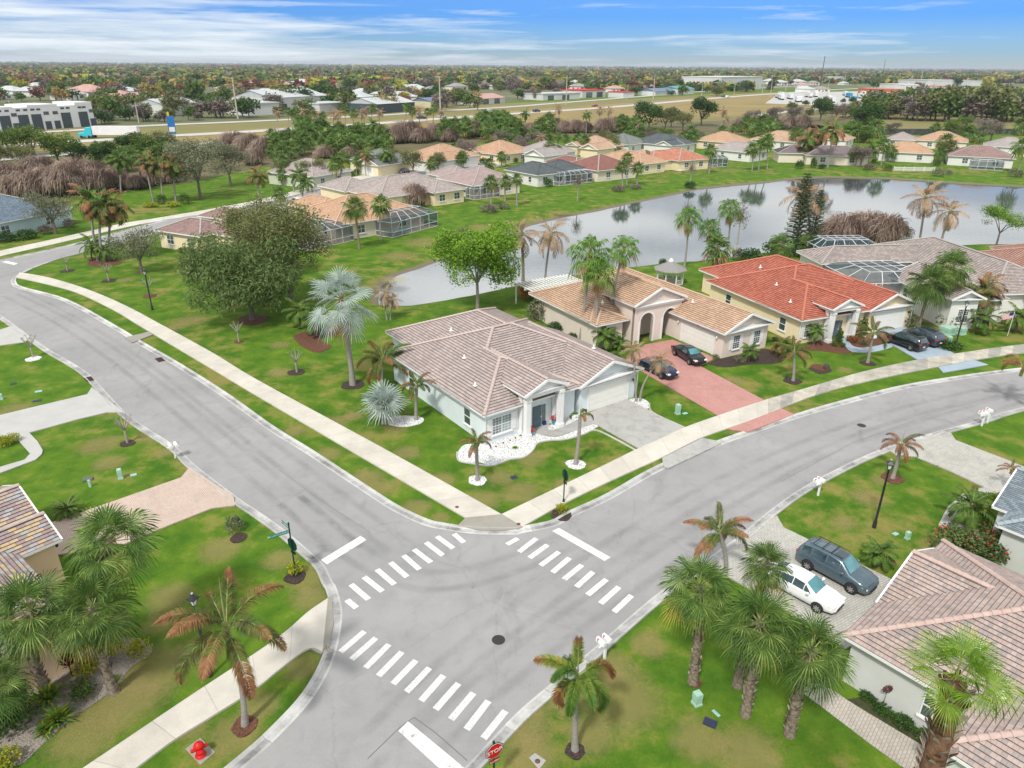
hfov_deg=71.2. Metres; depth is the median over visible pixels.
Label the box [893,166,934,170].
picket fence
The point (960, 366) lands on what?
driveway apron
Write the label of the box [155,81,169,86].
distant tree
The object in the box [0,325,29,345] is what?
driveway
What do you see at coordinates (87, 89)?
distant house
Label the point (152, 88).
distant tree
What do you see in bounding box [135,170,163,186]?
withered shrub
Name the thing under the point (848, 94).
parked lorry
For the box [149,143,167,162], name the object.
sabal palm
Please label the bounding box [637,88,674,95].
warehouse
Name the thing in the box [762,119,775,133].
sabal palm
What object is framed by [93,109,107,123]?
distant tree
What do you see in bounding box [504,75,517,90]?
distant tree
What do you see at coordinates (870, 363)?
mulch ring
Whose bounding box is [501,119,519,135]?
sabal palm
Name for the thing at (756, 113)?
broadleaf tree
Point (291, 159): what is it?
broadleaf tree
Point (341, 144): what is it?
sabal palm
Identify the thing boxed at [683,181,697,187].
shrub
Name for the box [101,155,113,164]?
sabal palm
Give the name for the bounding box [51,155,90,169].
withered shrub
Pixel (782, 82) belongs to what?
distant house
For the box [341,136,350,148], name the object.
sabal palm
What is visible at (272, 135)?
sabal palm
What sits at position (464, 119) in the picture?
sabal palm
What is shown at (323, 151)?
withered shrub
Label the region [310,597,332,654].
curb ramp
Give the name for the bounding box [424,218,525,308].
maple tree
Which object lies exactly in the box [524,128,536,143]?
sabal palm
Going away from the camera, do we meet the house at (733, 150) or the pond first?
the house at (733, 150)
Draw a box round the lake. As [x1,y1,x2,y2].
[378,178,1023,305]
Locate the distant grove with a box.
[12,71,1023,119]
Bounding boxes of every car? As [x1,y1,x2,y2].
[399,168,409,173]
[416,115,426,118]
[637,356,678,378]
[671,343,706,364]
[759,560,845,613]
[795,536,878,594]
[885,330,928,350]
[902,325,946,345]
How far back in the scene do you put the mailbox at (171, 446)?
56.79 m
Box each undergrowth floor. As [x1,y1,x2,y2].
[1,120,825,197]
[786,110,905,128]
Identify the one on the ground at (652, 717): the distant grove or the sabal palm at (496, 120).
the sabal palm at (496, 120)
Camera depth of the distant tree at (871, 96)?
468.69 m
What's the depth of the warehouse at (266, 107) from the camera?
434.55 m
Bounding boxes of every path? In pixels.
[124,332,152,342]
[534,419,596,436]
[805,681,924,767]
[842,337,892,352]
[949,522,995,551]
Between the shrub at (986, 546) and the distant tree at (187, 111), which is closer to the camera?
the shrub at (986, 546)
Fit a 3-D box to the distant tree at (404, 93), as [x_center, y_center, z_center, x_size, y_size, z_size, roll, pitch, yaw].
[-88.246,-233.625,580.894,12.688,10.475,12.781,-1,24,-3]
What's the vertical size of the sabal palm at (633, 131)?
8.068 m
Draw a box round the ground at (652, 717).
[0,63,1023,767]
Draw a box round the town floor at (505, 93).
[0,68,1023,127]
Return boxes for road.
[0,245,1023,767]
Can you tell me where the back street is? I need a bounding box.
[75,163,504,252]
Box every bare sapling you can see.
[21,334,35,356]
[99,263,111,280]
[110,411,132,442]
[141,277,152,295]
[230,322,242,341]
[288,348,302,371]
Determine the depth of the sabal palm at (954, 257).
84.75 m
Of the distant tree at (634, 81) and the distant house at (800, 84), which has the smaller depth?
the distant tree at (634, 81)
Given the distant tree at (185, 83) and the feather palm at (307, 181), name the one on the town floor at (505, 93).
the distant tree at (185, 83)
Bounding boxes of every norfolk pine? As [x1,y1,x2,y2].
[784,170,813,240]
[802,190,826,238]
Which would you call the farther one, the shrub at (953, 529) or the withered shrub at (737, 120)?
the withered shrub at (737, 120)
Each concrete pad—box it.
[185,738,214,764]
[529,753,545,767]
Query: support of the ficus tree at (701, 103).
on the ground at (652, 717)
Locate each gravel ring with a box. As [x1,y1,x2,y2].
[25,356,41,361]
[469,475,486,485]
[565,459,585,469]
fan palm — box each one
[565,234,613,339]
[578,256,616,317]
[606,235,641,303]
[673,206,703,266]
[696,218,721,262]
[717,199,742,251]
[895,620,1023,767]
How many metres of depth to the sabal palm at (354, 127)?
279.21 m
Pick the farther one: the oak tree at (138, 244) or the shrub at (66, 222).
the shrub at (66, 222)
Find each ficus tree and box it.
[633,100,664,128]
[664,106,681,126]
[689,96,720,125]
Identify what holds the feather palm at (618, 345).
on the ground at (652, 717)
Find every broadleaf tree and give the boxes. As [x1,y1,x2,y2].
[0,126,24,157]
[0,144,10,161]
[4,142,36,162]
[14,124,47,155]
[28,129,76,163]
[53,139,87,157]
[66,141,88,159]
[88,140,113,162]
[112,131,140,146]
[128,131,155,149]
[148,130,175,141]
[272,152,297,168]
[295,158,325,169]
[374,151,398,161]
[387,147,402,154]
[399,149,423,171]
[429,151,446,168]
[453,138,476,147]
[458,142,475,150]
[485,138,504,143]
[492,129,513,140]
[512,139,527,146]
[513,135,531,146]
[528,131,544,143]
[542,143,562,148]
[597,129,614,137]
[602,133,620,140]
[643,129,660,136]
[645,126,666,131]
[655,127,674,133]
[656,107,678,127]
[676,111,693,130]
[743,108,762,116]
[765,106,785,118]
[786,105,805,116]
[796,122,806,129]
[810,97,835,120]
[828,102,847,119]
[845,103,860,118]
[846,102,888,125]
[849,144,875,166]
[860,129,874,142]
[884,121,902,134]
[934,139,959,161]
[942,119,959,131]
[956,124,978,137]
[958,115,974,125]
[973,118,988,131]
[979,118,1006,140]
[979,203,1023,245]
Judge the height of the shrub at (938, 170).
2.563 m
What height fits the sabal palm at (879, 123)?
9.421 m
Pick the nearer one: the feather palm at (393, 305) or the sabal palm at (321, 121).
the feather palm at (393, 305)
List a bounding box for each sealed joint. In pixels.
[367,717,467,760]
[781,389,1021,481]
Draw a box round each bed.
[0,637,151,765]
[87,258,121,266]
[293,327,342,349]
[387,415,423,426]
[458,424,597,464]
[547,414,579,429]
[629,398,648,408]
[706,349,782,366]
[801,340,850,353]
[809,367,831,373]
[847,697,921,744]
[849,334,887,347]
[922,315,1019,325]
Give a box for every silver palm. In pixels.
[306,265,379,385]
[356,380,410,425]
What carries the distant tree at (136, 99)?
on the town floor at (505, 93)
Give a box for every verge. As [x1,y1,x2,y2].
[1,92,743,143]
[11,86,1023,151]
[792,112,1022,125]
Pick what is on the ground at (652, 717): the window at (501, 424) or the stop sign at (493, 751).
the stop sign at (493, 751)
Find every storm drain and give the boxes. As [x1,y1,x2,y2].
[84,376,93,381]
[155,357,164,361]
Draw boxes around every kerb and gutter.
[0,163,480,260]
[0,315,341,767]
[11,253,1020,534]
[465,407,1023,767]
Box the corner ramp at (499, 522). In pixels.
[458,514,522,530]
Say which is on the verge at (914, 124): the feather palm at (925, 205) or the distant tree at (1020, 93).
the distant tree at (1020, 93)
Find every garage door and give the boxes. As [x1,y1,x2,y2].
[361,166,372,175]
[418,163,428,171]
[528,157,539,161]
[589,378,628,411]
[680,322,713,353]
[872,310,904,331]
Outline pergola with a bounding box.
[513,274,582,303]
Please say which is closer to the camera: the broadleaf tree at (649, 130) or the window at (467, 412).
the window at (467, 412)
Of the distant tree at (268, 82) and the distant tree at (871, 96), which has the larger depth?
the distant tree at (268, 82)
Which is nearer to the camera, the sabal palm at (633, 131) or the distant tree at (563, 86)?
the sabal palm at (633, 131)
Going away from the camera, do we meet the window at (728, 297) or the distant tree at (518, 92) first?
the window at (728, 297)
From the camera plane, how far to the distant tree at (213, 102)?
406.20 m
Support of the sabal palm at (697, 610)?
on the ground at (652, 717)
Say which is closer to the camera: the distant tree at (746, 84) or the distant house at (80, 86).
the distant house at (80, 86)
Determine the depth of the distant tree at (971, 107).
416.26 m
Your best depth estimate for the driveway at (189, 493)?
51.22 m
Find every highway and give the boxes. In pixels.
[0,142,208,160]
[4,83,1011,146]
[44,86,790,132]
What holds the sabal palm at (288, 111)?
on the ground at (652, 717)
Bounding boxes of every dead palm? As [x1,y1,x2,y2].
[272,109,280,128]
[299,107,305,116]
[329,109,338,125]
[332,108,343,119]
[356,108,367,121]
[360,107,368,122]
[376,106,385,122]
[414,104,423,122]
[437,107,446,117]
[535,133,546,141]
[552,103,564,113]
[594,105,605,117]
[605,105,613,118]
[718,105,728,130]
[721,116,731,124]
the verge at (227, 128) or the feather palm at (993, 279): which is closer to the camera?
the feather palm at (993, 279)
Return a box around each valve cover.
[82,476,92,481]
[703,716,717,728]
[712,709,720,716]
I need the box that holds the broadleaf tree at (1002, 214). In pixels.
[979,203,1023,245]
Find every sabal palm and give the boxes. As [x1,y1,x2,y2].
[0,568,84,689]
[0,652,42,732]
[43,567,145,696]
[62,501,166,607]
[84,144,105,162]
[87,140,108,158]
[101,141,120,163]
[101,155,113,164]
[108,151,130,170]
[117,146,137,170]
[123,145,137,157]
[131,142,145,159]
[141,143,163,162]
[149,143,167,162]
[152,141,168,157]
[263,128,275,137]
[265,132,280,143]
[265,144,273,157]
[267,136,286,152]
[268,185,288,202]
[270,129,284,139]
[270,144,286,160]
[273,142,292,157]
[273,153,289,167]
[275,167,286,185]
[277,129,293,145]
[284,107,292,126]
[287,152,300,162]
[288,127,300,136]
[288,138,305,154]
[289,134,307,155]
[291,108,298,123]
[291,115,304,128]
[296,120,309,130]
[298,130,314,153]
[299,107,309,117]
[300,125,314,137]
[303,115,316,123]
[304,125,316,141]
[308,107,318,116]
[311,117,329,131]
[312,123,327,140]
[313,136,326,149]
[318,111,327,119]
[324,138,340,153]
[325,125,337,138]
[325,154,345,178]
[326,133,343,154]
[328,126,340,134]
[329,121,345,132]
[334,138,344,150]
[335,150,352,177]
[336,127,353,142]
[339,104,349,124]
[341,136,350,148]
[341,194,368,248]
[347,124,363,142]
[347,136,360,149]
[348,108,360,125]
[349,122,364,137]
[351,157,361,174]
[352,135,362,149]
[352,151,361,160]
[357,131,373,149]
[359,122,371,133]
[362,134,376,149]
[366,138,383,150]
[367,104,376,117]
[369,193,392,239]
[374,124,391,136]
[374,129,385,138]
[376,137,391,149]
[379,132,394,147]
[402,103,411,113]
[408,106,416,120]
[423,108,431,123]
[424,158,437,171]
[430,103,439,123]
[435,124,450,139]
[439,118,454,124]
[446,123,456,138]
[447,126,460,140]
[448,116,461,134]
[454,152,466,167]
[457,118,469,138]
[459,150,468,167]
[460,120,477,138]
[472,112,486,124]
[473,111,486,121]
[478,123,490,139]
[480,117,495,131]
[480,120,496,138]
[481,109,489,119]
[482,174,499,204]
[483,157,495,169]
[486,109,503,119]
[489,115,500,131]
[496,150,508,166]
[497,116,508,129]
[498,174,511,200]
[499,109,510,115]
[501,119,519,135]
[502,111,512,118]
[504,134,514,143]
[507,118,523,138]
[511,173,523,205]
[512,129,521,140]
[516,118,525,135]
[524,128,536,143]
[531,117,551,132]
[535,126,545,133]
[538,124,551,138]
[539,115,557,135]
[541,111,557,123]
[543,132,553,141]
[552,131,562,143]
[560,133,570,146]
[572,133,582,140]
[578,134,589,143]
[614,114,628,127]
[614,119,628,134]
[614,160,629,185]
[620,151,633,184]
[625,120,642,135]
[628,121,644,135]
[631,115,641,122]
[631,161,645,184]
[632,113,648,130]
[635,131,645,137]
[657,550,739,685]
[678,130,687,138]
[684,124,697,140]
[685,134,694,141]
[691,129,701,141]
[700,233,734,265]
[702,143,718,173]
[705,581,804,719]
[715,125,728,132]
[730,123,741,134]
[732,539,794,689]
[740,115,755,134]
[743,142,760,170]
[747,120,766,136]
[749,125,763,137]
[750,121,765,132]
[753,138,767,169]
[756,113,769,125]
[761,607,859,739]
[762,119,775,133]
[762,131,773,148]
[762,135,775,168]
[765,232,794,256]
[768,116,777,128]
[770,121,786,131]
[788,126,802,143]
[793,233,817,256]
[840,122,856,136]
[841,127,858,141]
[847,119,868,130]
[848,146,860,165]
[852,121,865,141]
[859,125,877,142]
[863,116,876,128]
[867,143,878,163]
[869,118,887,137]
[874,136,891,164]
[885,144,898,161]
[902,262,953,327]
[927,246,976,295]
[928,121,943,133]
[933,145,948,164]
[934,133,956,147]
[959,124,978,141]
[969,131,986,144]
[1007,137,1023,171]
[1011,118,1023,135]
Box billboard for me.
[166,112,176,135]
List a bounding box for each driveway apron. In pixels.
[662,438,720,468]
[728,408,793,432]
[938,360,987,372]
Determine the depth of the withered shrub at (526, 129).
306.42 m
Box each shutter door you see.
[0,116,12,131]
[18,115,29,128]
[31,114,44,129]
[61,112,72,127]
[78,111,89,126]
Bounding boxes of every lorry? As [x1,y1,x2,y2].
[78,126,139,137]
[778,94,784,99]
[787,94,793,98]
[795,96,800,101]
[804,92,812,97]
[812,92,818,96]
[845,93,852,97]
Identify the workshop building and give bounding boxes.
[0,101,96,131]
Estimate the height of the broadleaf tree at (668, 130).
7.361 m
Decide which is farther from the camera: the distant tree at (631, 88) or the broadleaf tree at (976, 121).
the distant tree at (631, 88)
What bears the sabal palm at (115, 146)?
on the ground at (652, 717)
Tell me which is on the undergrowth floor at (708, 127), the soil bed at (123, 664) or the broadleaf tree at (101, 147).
the broadleaf tree at (101, 147)
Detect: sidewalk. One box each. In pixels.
[0,162,480,256]
[15,272,500,517]
[83,598,327,767]
[502,399,767,525]
[768,344,1023,412]
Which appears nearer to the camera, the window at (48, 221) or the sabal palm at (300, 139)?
the window at (48, 221)
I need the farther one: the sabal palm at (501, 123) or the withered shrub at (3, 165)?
the sabal palm at (501, 123)
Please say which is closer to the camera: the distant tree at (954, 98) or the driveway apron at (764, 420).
the driveway apron at (764, 420)
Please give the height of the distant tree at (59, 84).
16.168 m
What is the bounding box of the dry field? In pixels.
[3,93,811,149]
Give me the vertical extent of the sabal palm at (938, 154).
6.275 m
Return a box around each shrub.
[0,161,16,177]
[0,164,25,176]
[0,173,27,197]
[0,231,17,240]
[0,434,11,447]
[0,690,38,740]
[0,743,23,767]
[4,167,55,198]
[6,432,21,442]
[13,153,56,171]
[14,228,39,240]
[24,164,67,196]
[36,160,94,198]
[36,223,52,233]
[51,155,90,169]
[61,675,96,704]
[62,168,109,195]
[62,217,76,227]
[70,655,99,680]
[78,160,106,170]
[84,167,123,192]
[97,638,124,656]
[103,167,129,189]
[105,165,127,174]
[121,173,151,190]
[123,635,152,661]
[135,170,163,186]
[142,202,156,207]
[153,194,167,202]
[159,170,183,183]
[165,201,179,206]
[178,193,191,202]
[215,138,233,150]
[218,130,240,140]
[224,514,243,533]
[230,132,259,152]
[242,146,267,165]
[246,137,274,155]
[286,559,305,574]
[312,144,334,158]
[337,146,358,158]
[385,124,412,143]
[390,120,428,142]
[401,182,432,205]
[408,127,434,143]
[423,123,440,141]
[435,128,458,142]
[459,120,481,136]
[479,157,486,163]
[479,203,499,212]
[490,134,509,140]
[497,203,511,208]
[517,281,546,299]
[520,125,527,138]
[524,122,538,129]
[525,299,545,320]
[543,178,552,186]
[547,321,563,330]
[550,117,562,130]
[555,502,567,514]
[556,120,572,132]
[567,119,584,132]
[577,120,594,132]
[593,117,613,132]
[607,115,618,131]
[611,185,625,191]
[628,184,642,189]
[658,258,667,263]
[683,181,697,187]
[728,116,749,132]
[731,247,746,260]
[734,355,745,362]
[737,247,762,259]
[762,240,780,253]
[777,115,796,129]
[784,238,805,256]
[792,115,814,127]
[794,160,804,167]
[810,157,817,166]
[813,211,874,238]
[822,363,829,369]
[834,328,843,342]
[845,334,859,341]
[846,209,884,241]
[855,315,868,336]
[858,688,878,703]
[862,163,877,168]
[863,211,914,242]
[871,700,893,718]
[881,163,892,170]
[891,711,916,731]
[905,314,920,327]
[914,725,927,744]
[927,521,977,552]
[930,167,946,175]
[931,159,941,165]
[935,314,968,324]
[939,338,967,351]
[958,528,1009,565]
[979,515,999,540]
[990,529,1002,541]
[1007,169,1023,176]
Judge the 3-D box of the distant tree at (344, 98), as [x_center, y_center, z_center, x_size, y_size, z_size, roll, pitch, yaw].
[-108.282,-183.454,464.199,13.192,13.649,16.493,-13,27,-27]
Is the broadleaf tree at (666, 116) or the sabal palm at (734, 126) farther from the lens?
the broadleaf tree at (666, 116)
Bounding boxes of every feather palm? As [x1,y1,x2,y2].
[48,492,82,521]
[66,180,112,260]
[75,233,104,259]
[79,186,127,261]
[93,238,118,261]
[94,191,134,259]
[107,149,133,191]
[132,150,160,202]
[145,153,172,203]
[162,155,185,201]
[244,164,271,202]
[281,297,312,327]
[287,162,309,191]
[294,173,316,196]
[297,307,329,335]
[358,147,374,175]
[375,283,395,319]
[377,147,393,162]
[384,293,402,319]
[506,219,541,280]
[527,216,568,278]
[591,326,621,349]
[611,334,630,351]
[619,340,646,401]
[639,346,674,401]
[741,342,759,360]
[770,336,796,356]
[779,172,830,231]
[796,127,820,151]
[806,323,828,344]
[811,122,829,145]
[814,115,851,167]
[860,535,899,572]
[900,180,948,237]
[925,194,969,238]
[940,485,997,529]
[959,272,1007,313]
[968,307,1002,333]
[975,269,1014,294]
[995,459,1019,474]
[999,301,1023,331]
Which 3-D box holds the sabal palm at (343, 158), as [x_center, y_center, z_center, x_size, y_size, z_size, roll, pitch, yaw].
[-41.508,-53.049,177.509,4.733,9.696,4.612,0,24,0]
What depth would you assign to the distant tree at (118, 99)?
424.27 m
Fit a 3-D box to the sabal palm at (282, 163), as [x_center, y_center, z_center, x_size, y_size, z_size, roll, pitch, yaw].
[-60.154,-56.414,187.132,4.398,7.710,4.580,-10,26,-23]
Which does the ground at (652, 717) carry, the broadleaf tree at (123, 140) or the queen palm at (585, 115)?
the queen palm at (585, 115)
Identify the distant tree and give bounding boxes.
[0,87,9,99]
[11,78,31,87]
[27,85,46,100]
[46,80,66,99]
[51,85,70,100]
[65,78,82,86]
[66,89,81,100]
[85,94,111,108]
[87,89,102,96]
[92,90,108,94]
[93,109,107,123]
[94,95,122,114]
[95,107,111,122]
[98,80,116,89]
[101,113,115,123]
[103,87,117,93]
[104,93,127,105]
[107,81,128,90]
[116,106,132,120]
[119,94,132,106]
[121,77,140,87]
[127,92,140,102]
[132,94,148,102]
[132,104,151,121]
[134,73,147,81]
[136,101,151,117]
[136,112,150,118]
[137,81,164,97]
[138,89,161,98]
[146,77,157,85]
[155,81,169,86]
[156,110,170,121]
[158,94,183,110]
[160,107,176,117]
[161,83,177,91]
[164,87,185,97]
[176,83,184,90]
[179,95,190,110]
[182,77,195,88]
[182,80,205,99]
[182,104,196,119]
[188,98,207,117]
[190,73,206,79]
[196,92,212,100]
[202,98,219,116]
[206,95,229,117]
[210,77,220,86]
[210,101,235,117]
[215,87,231,100]
[216,84,229,90]
[217,78,230,85]
[225,77,242,87]
[227,83,247,91]
[228,96,250,116]
[229,87,247,94]
[232,97,260,117]
[238,79,254,89]
[261,91,283,104]
[262,77,278,87]
[269,80,287,88]
[272,86,291,92]
[272,105,284,113]
[278,83,296,88]
[289,86,314,95]
[291,99,308,108]
[301,98,316,106]
[307,83,326,92]
[319,94,337,100]
[324,82,335,93]
[334,90,353,104]
[338,86,356,97]
[341,78,352,86]
[362,83,376,94]
[377,79,390,89]
[377,91,399,101]
[381,83,395,94]
[392,80,404,89]
[399,86,416,94]
[399,89,410,97]
[409,85,423,97]
[420,88,434,96]
[423,75,434,85]
[430,83,441,90]
[431,91,452,109]
[435,88,457,107]
[451,89,464,105]
[459,92,476,107]
[468,82,480,91]
[470,89,481,95]
[472,97,484,109]
[490,81,501,88]
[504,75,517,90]
[510,89,524,98]
[511,81,521,89]
[521,81,532,89]
[524,87,537,92]
[540,76,550,83]
[558,83,568,88]
[578,75,589,80]
[584,84,593,88]
[627,85,637,90]
[630,78,638,86]
[661,81,676,87]
[675,78,684,85]
[677,84,689,94]
[685,81,693,87]
[710,85,722,95]
[740,80,755,92]
[784,101,797,109]
[859,89,885,106]
[860,93,881,107]
[864,89,886,94]
[872,95,897,118]
[876,90,896,98]
[878,98,904,119]
[883,98,901,118]
[895,88,930,119]
[896,90,918,118]
[897,86,919,113]
[904,96,931,120]
[911,90,946,120]
[913,82,941,90]
[914,88,941,94]
[930,91,969,121]
[933,84,976,120]
[935,105,965,120]
[955,95,993,121]
[969,84,1003,118]
[976,112,994,119]
[990,84,1019,119]
[991,95,1020,121]
[992,82,1011,89]
[1001,97,1023,120]
[1010,98,1023,120]
[1011,95,1023,120]
[1016,91,1023,116]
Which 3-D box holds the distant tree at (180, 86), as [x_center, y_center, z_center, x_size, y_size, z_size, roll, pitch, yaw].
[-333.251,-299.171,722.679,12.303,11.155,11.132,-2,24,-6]
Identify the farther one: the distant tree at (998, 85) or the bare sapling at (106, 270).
the distant tree at (998, 85)
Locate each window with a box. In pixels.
[0,225,10,231]
[45,216,51,225]
[166,235,174,244]
[358,224,364,233]
[408,369,414,386]
[439,194,444,201]
[454,192,459,199]
[463,406,471,428]
[491,412,512,437]
[725,293,731,303]
[731,334,740,350]
[753,329,760,344]
[777,316,786,332]
[802,322,818,338]
[820,157,825,162]
[916,692,937,720]
[954,309,969,323]
[962,158,968,163]
[976,304,985,316]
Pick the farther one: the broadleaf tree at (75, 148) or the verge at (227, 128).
the verge at (227, 128)
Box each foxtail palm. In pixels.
[153,566,287,727]
[356,338,411,384]
[401,369,436,419]
[458,428,491,480]
[533,635,616,752]
[569,402,593,464]
[681,501,753,575]
[773,335,813,380]
[850,316,894,362]
[879,427,924,478]
[998,353,1023,376]
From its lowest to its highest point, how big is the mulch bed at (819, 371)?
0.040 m
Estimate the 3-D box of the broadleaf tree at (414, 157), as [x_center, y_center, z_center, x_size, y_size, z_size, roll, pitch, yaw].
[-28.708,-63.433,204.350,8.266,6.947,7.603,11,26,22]
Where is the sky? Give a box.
[0,0,1023,69]
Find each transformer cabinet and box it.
[939,324,956,336]
[955,326,967,335]
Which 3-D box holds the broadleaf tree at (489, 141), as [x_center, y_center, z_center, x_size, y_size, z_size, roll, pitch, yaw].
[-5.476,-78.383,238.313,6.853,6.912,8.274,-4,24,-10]
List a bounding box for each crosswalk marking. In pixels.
[338,630,508,739]
[345,533,465,608]
[506,537,633,612]
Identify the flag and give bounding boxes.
[1001,312,1014,335]
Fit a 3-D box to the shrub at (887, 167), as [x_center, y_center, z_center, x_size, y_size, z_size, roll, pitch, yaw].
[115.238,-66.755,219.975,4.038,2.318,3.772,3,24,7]
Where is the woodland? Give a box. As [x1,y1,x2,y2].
[0,61,1023,91]
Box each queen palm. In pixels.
[365,116,382,133]
[519,107,529,124]
[581,110,591,133]
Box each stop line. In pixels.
[322,536,365,563]
[399,722,463,767]
[553,528,609,560]
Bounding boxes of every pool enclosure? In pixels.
[299,217,353,250]
[375,204,437,237]
[465,185,499,199]
[554,169,592,185]
[706,154,727,166]
[800,235,875,255]
[823,260,905,293]
[968,159,1004,170]
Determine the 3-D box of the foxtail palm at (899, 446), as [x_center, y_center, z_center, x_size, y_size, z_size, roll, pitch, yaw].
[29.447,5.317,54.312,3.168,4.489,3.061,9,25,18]
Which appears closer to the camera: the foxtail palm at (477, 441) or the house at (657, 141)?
the foxtail palm at (477, 441)
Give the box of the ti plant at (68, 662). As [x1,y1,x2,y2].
[57,650,75,675]
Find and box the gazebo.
[654,258,686,285]
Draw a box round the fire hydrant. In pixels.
[190,740,207,759]
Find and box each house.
[0,93,13,98]
[0,194,72,239]
[0,483,80,692]
[1,86,19,93]
[12,86,32,95]
[29,82,45,89]
[49,89,86,99]
[69,84,100,89]
[76,86,98,96]
[125,87,136,91]
[154,206,255,251]
[266,158,353,187]
[285,192,413,238]
[317,172,466,205]
[349,148,411,176]
[353,88,365,92]
[353,91,373,98]
[385,307,644,444]
[393,91,417,99]
[408,143,479,171]
[426,165,520,196]
[445,83,467,89]
[467,140,523,164]
[503,159,585,186]
[522,141,577,162]
[528,267,775,357]
[544,154,636,181]
[565,135,625,157]
[568,83,585,88]
[604,85,624,91]
[605,149,667,174]
[613,133,642,150]
[641,133,696,151]
[650,147,708,170]
[695,131,752,148]
[698,254,918,342]
[715,141,769,161]
[750,130,805,148]
[762,78,771,83]
[772,144,869,165]
[777,80,788,84]
[791,79,806,84]
[794,82,808,87]
[795,86,814,91]
[796,236,1023,328]
[805,81,819,84]
[811,129,855,145]
[813,86,829,91]
[837,81,848,84]
[841,538,1023,767]
[876,141,934,162]
[886,132,917,143]
[917,131,968,148]
[945,145,1015,168]
[980,243,1023,266]
[983,137,1023,156]
[991,466,1023,575]
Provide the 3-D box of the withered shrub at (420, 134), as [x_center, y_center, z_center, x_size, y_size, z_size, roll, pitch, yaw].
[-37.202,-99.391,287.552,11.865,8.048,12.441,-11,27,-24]
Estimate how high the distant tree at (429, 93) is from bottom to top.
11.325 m
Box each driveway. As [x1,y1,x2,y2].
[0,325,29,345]
[0,387,123,473]
[52,467,234,554]
[586,399,683,447]
[628,339,762,415]
[711,516,890,648]
[876,326,953,359]
[890,431,1023,526]
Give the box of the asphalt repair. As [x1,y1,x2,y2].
[406,551,415,556]
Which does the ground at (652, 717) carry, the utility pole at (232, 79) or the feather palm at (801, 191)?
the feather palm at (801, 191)
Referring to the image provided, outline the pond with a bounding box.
[881,129,1021,134]
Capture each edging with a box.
[456,429,634,465]
[649,403,684,426]
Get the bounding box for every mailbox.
[167,441,178,457]
[596,633,612,658]
[813,476,825,495]
[978,410,989,425]
[985,407,993,422]
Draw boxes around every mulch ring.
[59,269,74,272]
[101,279,115,282]
[120,439,135,446]
[143,294,156,297]
[230,532,246,542]
[231,715,257,737]
[236,315,267,324]
[283,571,305,583]
[287,369,304,375]
[310,345,327,352]
[341,380,364,388]
[551,509,571,520]
[565,742,584,759]
[691,678,701,687]
[783,377,802,384]
[810,364,828,370]
[859,360,875,365]
[881,472,903,483]
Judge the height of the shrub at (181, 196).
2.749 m
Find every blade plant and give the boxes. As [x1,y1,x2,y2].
[21,678,70,715]
[29,717,59,739]
[33,701,78,733]
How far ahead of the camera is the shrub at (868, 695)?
35.82 m
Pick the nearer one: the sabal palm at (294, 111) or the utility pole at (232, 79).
the sabal palm at (294, 111)
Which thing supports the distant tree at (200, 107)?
on the town floor at (505, 93)
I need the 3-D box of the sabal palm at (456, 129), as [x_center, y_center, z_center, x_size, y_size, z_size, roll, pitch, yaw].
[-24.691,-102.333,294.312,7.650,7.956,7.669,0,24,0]
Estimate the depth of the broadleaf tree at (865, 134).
298.25 m
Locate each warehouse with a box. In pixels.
[109,92,163,105]
[132,97,195,114]
[226,101,279,115]
[232,88,325,108]
[297,101,341,112]
[346,96,414,113]
[412,97,451,107]
[452,93,504,104]
[522,92,580,99]
[558,89,605,97]
[608,91,634,97]
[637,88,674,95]
[663,86,694,94]
[681,76,762,89]
[806,77,858,82]
[858,88,904,93]
[879,83,926,89]
[898,79,982,85]
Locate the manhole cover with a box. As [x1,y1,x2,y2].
[492,635,504,644]
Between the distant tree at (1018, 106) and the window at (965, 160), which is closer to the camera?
the window at (965, 160)
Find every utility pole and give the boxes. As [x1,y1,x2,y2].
[229,77,238,118]
[438,76,440,110]
[565,76,568,104]
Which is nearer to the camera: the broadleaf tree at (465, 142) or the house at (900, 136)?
the broadleaf tree at (465, 142)
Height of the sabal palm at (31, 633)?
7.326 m
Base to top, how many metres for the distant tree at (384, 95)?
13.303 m
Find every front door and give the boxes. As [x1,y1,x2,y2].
[532,405,541,427]
[832,320,839,337]
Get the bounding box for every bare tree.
[72,175,82,198]
[570,170,584,200]
[684,159,696,185]
[733,203,750,244]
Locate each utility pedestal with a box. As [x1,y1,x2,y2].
[116,468,123,479]
[674,403,680,414]
[691,689,703,707]
[904,531,911,540]
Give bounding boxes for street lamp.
[142,269,153,309]
[186,592,212,677]
[872,459,893,528]
[956,300,969,340]
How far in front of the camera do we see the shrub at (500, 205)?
156.92 m
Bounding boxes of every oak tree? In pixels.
[16,188,77,233]
[103,223,169,273]
[159,135,226,198]
[162,140,192,180]
[171,229,309,320]
[205,141,252,186]
[209,191,284,252]
[229,196,336,301]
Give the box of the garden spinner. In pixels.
[882,685,892,700]
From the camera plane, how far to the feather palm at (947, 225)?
124.50 m
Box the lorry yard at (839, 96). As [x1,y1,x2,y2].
[766,91,861,105]
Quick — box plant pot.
[549,414,555,424]
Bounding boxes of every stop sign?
[268,520,296,575]
[486,740,502,767]
[562,469,567,501]
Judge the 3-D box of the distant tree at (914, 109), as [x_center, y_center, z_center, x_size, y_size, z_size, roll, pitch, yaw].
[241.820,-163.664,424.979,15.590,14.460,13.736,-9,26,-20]
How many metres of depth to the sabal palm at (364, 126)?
287.03 m
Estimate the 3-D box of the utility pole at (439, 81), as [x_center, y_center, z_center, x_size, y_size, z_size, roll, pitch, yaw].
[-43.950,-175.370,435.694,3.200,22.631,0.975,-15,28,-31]

